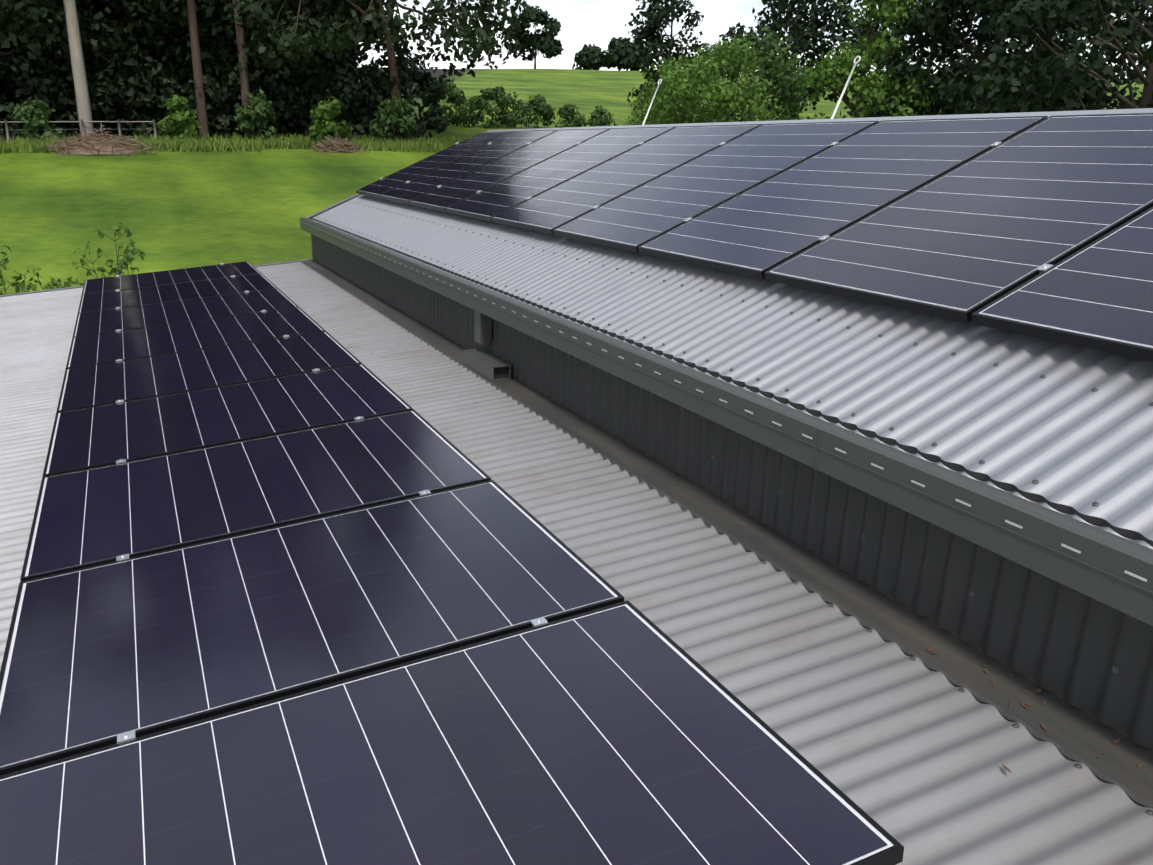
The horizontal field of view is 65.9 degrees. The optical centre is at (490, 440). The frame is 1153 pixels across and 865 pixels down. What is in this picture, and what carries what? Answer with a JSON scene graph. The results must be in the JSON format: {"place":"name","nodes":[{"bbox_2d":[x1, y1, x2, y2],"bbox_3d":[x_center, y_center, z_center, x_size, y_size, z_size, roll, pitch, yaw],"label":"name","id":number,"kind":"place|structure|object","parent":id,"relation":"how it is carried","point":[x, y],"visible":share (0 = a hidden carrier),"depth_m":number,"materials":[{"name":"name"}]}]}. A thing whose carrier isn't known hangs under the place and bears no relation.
{"place":"outdoors","nodes":[
{"label":"outdoors","id":0,"kind":"place"},
{"bbox_2d":[0,67,1143,294],"bbox_3d":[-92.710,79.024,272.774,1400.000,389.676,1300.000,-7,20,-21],"label":"grass field","id":1,"kind":"structure","parent":0,"point":[182,209],"depth_m":33.28,"materials":[{"name":"green plant"}]},
{"bbox_2d":[0,245,36,294],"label":"shrub","id":2,"kind":"object","parent":1,"relation":"on","point":[22,285],"visible":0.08,"depth_m":11.80,"materials":[{"name":"green plant"}]},
{"bbox_2d":[13,100,66,140],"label":"shrub","id":3,"kind":"object","parent":1,"relation":"on","point":[33,114],"visible":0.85,"depth_m":45.62,"materials":[{"name":"green plant"}]},
{"bbox_2d":[0,0,84,88],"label":"tree","id":4,"kind":"object","parent":1,"relation":"on","point":[38,11],"visible":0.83,"depth_m":45.48,"materials":[{"name":"green plant"}]},
{"bbox_2d":[23,267,83,290],"bbox_3d":[-6.357,-1.591,13.511,1.147,2.238,0.664,-16,24,-40],"label":"shrub","id":5,"kind":"object","parent":1,"relation":"on","point":[53,282],"visible":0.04,"depth_m":13.07,"materials":[{"name":"green plant"}]},
{"bbox_2d":[63,0,93,137],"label":"trunk","id":6,"kind":"object","parent":1,"relation":"on","point":[79,75],"visible":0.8,"depth_m":46.02,"materials":[{"name":"beige plant"}]},
{"bbox_2d":[0,119,156,141],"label":"fence","id":7,"kind":"object","parent":1,"relation":"on","point":[5,121],"visible":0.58,"depth_m":46.51,"materials":[{"name":"grey"}]},
{"bbox_2d":[0,0,181,111],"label":"tree","id":8,"kind":"object","parent":1,"relation":"on","point":[64,58],"visible":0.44,"depth_m":48.18,"materials":[{"name":"green plant"}]},
{"bbox_2d":[39,123,165,156],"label":"brush pile","id":9,"kind":"object","parent":1,"relation":"on","point":[102,143],"visible":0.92,"depth_m":42.91,"materials":[{"name":"brown wood"}]},
{"bbox_2d":[69,221,145,278],"bbox_3d":[-5.197,-1.504,12.363,0.993,3.171,1.084,-7,20,-21],"label":"shrub","id":10,"kind":"object","parent":1,"relation":"on","point":[125,261],"visible":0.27,"depth_m":11.97,"materials":[{"name":"green plant"}]},
{"bbox_2d":[57,0,202,104],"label":"eucalypt","id":11,"kind":"object","parent":1,"relation":"on","point":[119,8],"visible":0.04,"depth_m":54.08,"materials":[{"name":"green plant"}]},
{"bbox_2d":[157,94,200,141],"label":"shrub","id":12,"kind":"object","parent":1,"relation":"on","point":[175,119],"visible":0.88,"depth_m":47.90,"materials":[{"name":"green plant"}]},
{"bbox_2d":[187,0,209,140],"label":"trunk","id":13,"kind":"object","parent":1,"relation":"on","point":[198,76],"visible":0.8,"depth_m":48.90,"materials":[{"name":"brown plant"}]},
{"bbox_2d":[0,16,431,139],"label":"understorey thicket","id":14,"kind":"object","parent":1,"relation":"on","point":[316,79],"visible":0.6,"depth_m":51.07,"materials":[{"name":"green plant"}]},
{"bbox_2d":[145,0,289,128],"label":"tree","id":15,"kind":"object","parent":1,"relation":"on","point":[208,12],"visible":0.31,"depth_m":50.60,"materials":[{"name":"green plant"}]},
{"bbox_2d":[0,128,464,152],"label":"tall grass","id":16,"kind":"structure","parent":1,"relation":"on","point":[237,143],"depth_m":47.65,"materials":[{"name":"green plant"}]},
{"bbox_2d":[233,0,253,138],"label":"trunk","id":17,"kind":"object","parent":1,"relation":"on","point":[244,81],"visible":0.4,"depth_m":48.97,"materials":[{"name":"brown plant"}]},
{"bbox_2d":[234,89,277,140],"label":"shrub","id":18,"kind":"object","parent":1,"relation":"on","point":[257,110],"visible":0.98,"depth_m":49.26,"materials":[{"name":"green plant"}]},
{"bbox_2d":[195,0,362,122],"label":"tree","id":19,"kind":"object","parent":1,"relation":"on","point":[328,5],"visible":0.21,"depth_m":50.83,"materials":[{"name":"green plant"}]},
{"bbox_2d":[260,0,374,87],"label":"eucalypt","id":20,"kind":"object","parent":1,"relation":"on","point":[373,5],"depth_m":74.73,"materials":[{"name":"green plant"}]},
{"bbox_2d":[230,0,421,90],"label":"tree","id":21,"kind":"object","parent":1,"relation":"on","point":[369,29],"visible":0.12,"depth_m":54.95,"materials":[{"name":"green plant"}]},
{"bbox_2d":[274,0,384,104],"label":"eucalypt","id":22,"kind":"object","parent":1,"relation":"on","point":[370,41],"depth_m":65.40,"materials":[{"name":"green plant"}]},
{"bbox_2d":[308,96,352,141],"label":"shrub","id":23,"kind":"object","parent":1,"relation":"on","point":[324,110],"visible":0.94,"depth_m":49.53,"materials":[{"name":"green plant"}]},
{"bbox_2d":[309,133,368,153],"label":"brush pile","id":24,"kind":"object","parent":1,"relation":"on","point":[337,146],"visible":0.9,"depth_m":47.27,"materials":[{"name":"brown wood"}]},
{"bbox_2d":[216,0,529,137],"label":"tree","id":25,"kind":"object","parent":1,"relation":"on","point":[486,41],"visible":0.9,"depth_m":47.68,"materials":[{"name":"green plant"}]},
{"bbox_2d":[369,93,415,140],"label":"shrub","id":26,"kind":"object","parent":1,"relation":"on","point":[397,111],"visible":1,"depth_m":50.92,"materials":[{"name":"green plant"}]},
{"bbox_2d":[410,70,449,134],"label":"shrub","id":27,"kind":"object","parent":1,"relation":"on","point":[437,122],"visible":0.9,"depth_m":55.23,"materials":[{"name":"green plant"}]},
{"bbox_2d":[421,76,466,129],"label":"shrub","id":28,"kind":"object","parent":1,"relation":"on","point":[454,97],"visible":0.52,"depth_m":61.45,"materials":[{"name":"green plant"}]},
{"bbox_2d":[446,95,497,128],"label":"shrub","id":29,"kind":"object","parent":1,"relation":"on","point":[460,116],"visible":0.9,"depth_m":65.09,"materials":[{"name":"green plant"}]},
{"bbox_2d":[474,86,506,127],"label":"shrub","id":30,"kind":"object","parent":1,"relation":"on","point":[496,95],"visible":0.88,"depth_m":65.58,"materials":[{"name":"green plant"}]},
{"bbox_2d":[491,90,539,127],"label":"shrub","id":31,"kind":"object","parent":1,"relation":"on","point":[506,118],"visible":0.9,"depth_m":66.69,"materials":[{"name":"green plant"}]},
{"bbox_2d":[501,4,564,68],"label":"hill tree","id":32,"kind":"object","parent":1,"relation":"on","point":[546,43],"visible":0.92,"depth_m":271.97,"materials":[{"name":"green plant"}]},
{"bbox_2d":[524,94,554,128],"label":"shrub","id":33,"kind":"object","parent":1,"relation":"on","point":[541,106],"visible":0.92,"depth_m":67.86,"materials":[{"name":"green plant"}]},
{"bbox_2d":[553,103,585,127],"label":"shrub","id":34,"kind":"object","parent":1,"relation":"on","point":[567,113],"visible":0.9,"depth_m":68.76,"materials":[{"name":"green plant"}]},
{"bbox_2d":[572,43,603,69],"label":"hill tree","id":35,"kind":"object","parent":1,"relation":"on","point":[586,57],"visible":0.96,"depth_m":308.16,"materials":[{"name":"green plant"}]},
{"bbox_2d":[584,105,617,126],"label":"shrub","id":36,"kind":"object","parent":1,"relation":"on","point":[599,116],"visible":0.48,"depth_m":64.90,"materials":[{"name":"green plant"}]},
{"bbox_2d":[600,37,635,70],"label":"hill tree","id":37,"kind":"object","parent":1,"relation":"on","point":[618,55],"visible":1,"depth_m":297.95,"materials":[{"name":"green plant"}]},
{"bbox_2d":[626,41,651,70],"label":"hill tree","id":38,"kind":"object","parent":1,"relation":"on","point":[637,66],"visible":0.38,"depth_m":301.49,"materials":[{"name":"green plant"}]},
{"bbox_2d":[625,0,712,122],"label":"tree","id":39,"kind":"object","parent":1,"relation":"on","point":[657,16],"depth_m":53.63,"materials":[{"name":"green plant"}]},
{"bbox_2d":[624,55,724,125],"bbox_3d":[7.497,-12.149,35.133,4.477,5.932,3.568,4,19,12],"label":"bush","id":40,"kind":"object","parent":1,"relation":"on","point":[649,90],"visible":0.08,"depth_m":34.36,"materials":[{"name":"green plant"}]},
{"bbox_2d":[642,36,791,124],"bbox_3d":[8.150,-11.093,31.944,4.764,6.580,5.326,-3,19,-10],"label":"bush","id":41,"kind":"object","parent":1,"relation":"on","point":[723,95],"visible":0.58,"depth_m":30.80,"materials":[{"name":"green plant"}]},
{"bbox_2d":[691,26,813,122],"bbox_3d":[12.084,-14.718,39.758,5.904,7.068,5.395,-16,24,-39],"label":"tree","id":42,"kind":"object","parent":1,"relation":"on","point":[771,51],"visible":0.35,"depth_m":38.29,"materials":[{"name":"green plant"}]},
{"bbox_2d":[719,0,877,112],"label":"tree","id":43,"kind":"object","parent":1,"relation":"on","point":[803,32],"visible":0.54,"depth_m":41.94,"materials":[{"name":"green plant"}]},
{"bbox_2d":[791,0,932,118],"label":"tree","id":44,"kind":"object","parent":1,"relation":"on","point":[864,82],"visible":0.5,"depth_m":25.19,"materials":[{"name":"green plant"}]},
{"bbox_2d":[819,0,1023,117],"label":"tree","id":45,"kind":"object","parent":1,"relation":"on","point":[937,76],"visible":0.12,"depth_m":38.79,"materials":[{"name":"green plant"}]},
{"bbox_2d":[869,0,1120,116],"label":"tree","id":46,"kind":"object","parent":1,"relation":"on","point":[933,26],"visible":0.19,"depth_m":24.41,"materials":[{"name":"green plant"}]},
{"bbox_2d":[952,0,1152,113],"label":"tree","id":47,"kind":"object","parent":1,"relation":"on","point":[1067,12],"visible":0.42,"depth_m":20.90,"materials":[{"name":"green plant"}]},
{"bbox_2d":[954,0,1152,113],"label":"tree","id":48,"kind":"object","parent":1,"relation":"on","point":[1101,34],"visible":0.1,"depth_m":32.73,"materials":[{"name":"green plant"}]},
{"bbox_3d":[1.428,1.117,3.972,7.540,4.810,15.360,-7,20,-21],"label":"shed body","id":49,"kind":"object","parent":1,"relation":"on","visible":0},
{"bbox_2d":[0,262,1152,864],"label":"roof","id":50,"kind":"structure","parent":49,"relation":"on","point":[900,746],"depth_m":2.57,"materials":[{"name":"grey metal"}]},
{"bbox_2d":[82,261,260,294],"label":"solar panel","id":51,"kind":"object","parent":50,"relation":"on","point":[125,282],"visible":0.75,"depth_m":8.94,"materials":[{"name":"black"}]},
{"bbox_2d":[78,273,276,312],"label":"solar panel","id":52,"kind":"object","parent":50,"relation":"on","point":[163,293],"visible":0.75,"depth_m":8.03,"materials":[{"name":"black"}]},
{"bbox_2d":[73,288,297,336],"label":"solar panel","id":53,"kind":"object","parent":50,"relation":"on","point":[129,318],"visible":0.71,"depth_m":7.13,"materials":[{"name":"black"}]},
{"bbox_2d":[66,307,324,368],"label":"solar panel","id":54,"kind":"object","parent":50,"relation":"on","point":[94,349],"visible":0.79,"depth_m":6.23,"materials":[{"name":"black"}]},
{"bbox_2d":[57,331,361,411],"bbox_3d":[-1.710,-0.440,5.390,1.654,0.151,1.000,-7,20,-21],"label":"solar panel","id":55,"kind":"object","parent":50,"relation":"on","point":[126,380],"visible":0.75,"depth_m":5.32,"materials":[{"name":"black"}]},
{"bbox_2d":[43,364,412,476],"bbox_3d":[-1.330,-0.137,4.493,1.654,0.151,1.000,-7,20,-21],"label":"solar panel","id":56,"kind":"object","parent":50,"relation":"on","point":[98,436],"visible":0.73,"depth_m":4.41,"materials":[{"name":"black"}]},
{"bbox_2d":[20,410,490,580],"bbox_3d":[-0.949,0.166,3.596,1.654,0.151,1.000,-7,20,-21],"label":"solar panel","id":57,"kind":"object","parent":50,"relation":"on","point":[89,517],"visible":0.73,"depth_m":3.49,"materials":[{"name":"black"}]},
{"bbox_2d":[0,480,623,775],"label":"solar panel","id":58,"kind":"object","parent":50,"relation":"on","point":[100,656],"visible":0.85,"depth_m":2.57,"materials":[{"name":"black"}]},
{"bbox_2d":[115,263,547,743],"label":"panel clamps","id":59,"kind":"object","parent":50,"relation":"on","point":[131,735],"visible":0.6,"depth_m":2.44,"materials":[{"name":"silver metal"}]},
{"bbox_2d":[0,600,903,864],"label":"solar panel","id":60,"kind":"object","parent":50,"relation":"on","point":[627,732],"visible":1,"depth_m":1.89,"materials":[{"name":"black"}]},
{"bbox_2d":[463,310,510,381],"bbox_3d":[-0.020,-0.582,5.172,0.117,0.358,0.480,-7,20,-21],"label":"downspout","id":61,"kind":"object","parent":50,"relation":"on","point":[489,366],"visible":0.94,"depth_m":5.21,"materials":[{"name":"grey paint"}]},
{"bbox_2d":[1,201,1152,814],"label":"roofing screws","id":62,"kind":"object","parent":50,"relation":"on","point":[1115,669],"visible":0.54,"depth_m":2.97,"materials":[{"name":"grey metal"}]},
{"bbox_2d":[300,259,1152,807],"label":"apron flashing","id":63,"kind":"object","parent":50,"relation":"on","point":[1082,735],"visible":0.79,"depth_m":2.58,"materials":[{"name":"paint"}]},
{"bbox_2d":[313,305,1140,772],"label":"fallen leaves","id":64,"kind":"object","parent":50,"relation":"on","point":[985,665],"visible":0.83,"depth_m":2.16,"materials":[{"name":"brown plant"}]},
{"bbox_2d":[309,194,1152,559],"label":"roof","id":65,"kind":"structure","parent":49,"relation":"on","point":[1061,432],"depth_m":2.96,"materials":[{"name":"grey metal"}]},
{"bbox_2d":[0,194,358,296],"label":"barge cappings","id":66,"kind":"object","parent":65,"relation":"on","point":[333,205],"visible":0.12,"depth_m":10.00,"materials":[{"name":"grey metal"}]},
{"bbox_2d":[356,131,514,197],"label":"solar panel","id":67,"kind":"object","parent":65,"relation":"on","point":[377,189],"visible":0.88,"depth_m":9.68,"materials":[{"name":"black"}]},
{"bbox_2d":[380,130,556,204],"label":"solar panel","id":68,"kind":"object","parent":65,"relation":"on","point":[406,193],"visible":0.83,"depth_m":8.78,"materials":[{"name":"black"}]},
{"bbox_2d":[409,128,609,211],"bbox_3d":[0.147,-2.446,7.925,1.543,0.666,1.000,-7,20,-21],"label":"solar panel","id":69,"kind":"object","parent":65,"relation":"on","point":[456,190],"visible":0.85,"depth_m":7.87,"materials":[{"name":"black"}]},
{"bbox_2d":[445,126,675,221],"bbox_3d":[0.528,-2.144,7.028,1.543,0.666,1.000,-7,20,-21],"label":"solar panel","id":70,"kind":"object","parent":65,"relation":"on","point":[487,204],"visible":0.85,"depth_m":6.97,"materials":[{"name":"black"}]},
{"bbox_2d":[491,124,761,234],"bbox_3d":[0.909,-1.841,6.131,1.543,0.666,1.000,-7,20,-21],"label":"solar panel","id":71,"kind":"object","parent":65,"relation":"on","point":[548,211],"visible":0.92,"depth_m":6.07,"materials":[{"name":"black"}]},
{"bbox_2d":[552,121,878,252],"bbox_3d":[1.290,-1.538,5.235,1.543,0.666,1.000,-7,20,-21],"label":"solar panel","id":72,"kind":"object","parent":65,"relation":"on","point":[633,220],"visible":0.81,"depth_m":5.16,"materials":[{"name":"black"}]},
{"bbox_2d":[380,142,1052,273],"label":"panel clamps","id":73,"kind":"object","parent":65,"relation":"on","point":[1043,268],"visible":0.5,"depth_m":3.98,"materials":[{"name":"silver metal"}]},
{"bbox_2d":[300,217,1152,625],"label":"eave gutter","id":74,"kind":"object","parent":65,"relation":"on","point":[1108,569],"visible":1,"depth_m":2.50,"materials":[{"name":"grey paint"}]},
{"bbox_2d":[486,108,1152,131],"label":"ridge capping","id":75,"kind":"object","parent":65,"relation":"on","point":[1091,112],"visible":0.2,"depth_m":5.04,"materials":[{"name":"grey metal"}]},
{"bbox_2d":[638,116,1047,278],"bbox_3d":[1.671,-1.236,4.338,1.543,0.666,1.000,-7,20,-21],"label":"solar panel","id":76,"kind":"object","parent":65,"relation":"on","point":[758,230],"visible":0.85,"depth_m":4.25,"materials":[{"name":"black"}]},
{"bbox_2d":[764,113,1152,322],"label":"solar panel","id":77,"kind":"object","parent":65,"relation":"on","point":[964,242],"visible":0.94,"depth_m":3.38,"materials":[{"name":"black"}]},
{"bbox_2d":[972,207,1152,361],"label":"solar panel","id":78,"kind":"object","parent":65,"relation":"on","point":[1097,294],"visible":1,"depth_m":2.68,"materials":[{"name":"black"}]},
{"bbox_2d":[310,217,1152,748],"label":"wall cladding","id":79,"kind":"structure","parent":49,"relation":"attached to","point":[1072,647],"depth_m":2.66,"materials":[{"name":"grey metal"}]},
{"bbox_2d":[357,0,1151,77],"label":"sky","id":80,"kind":"structure","parent":0,"point":[596,22],"materials":[{"name":"white"}]},
{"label":"upper roof slope","id":81,"kind":"object","parent":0,"visible":0},
{"bbox_2d":[642,79,661,124],"bbox_3d":[1.409,-2.951,7.880,0.240,0.518,0.060,-7,20,-21],"label":"ridge eye rod","id":82,"kind":"object","parent":81,"relation":"on","point":[652,101],"visible":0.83,"depth_m":7.87,"materials":[{"name":"white"}]},
{"bbox_2d":[831,56,860,118],"bbox_3d":[2.293,-2.248,5.797,0.240,0.518,0.060,-7,20,-21],"label":"ridge eye rod","id":83,"kind":"object","parent":81,"relation":"on","point":[842,94],"visible":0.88,"depth_m":5.78,"materials":[{"name":"white"}]}
]}

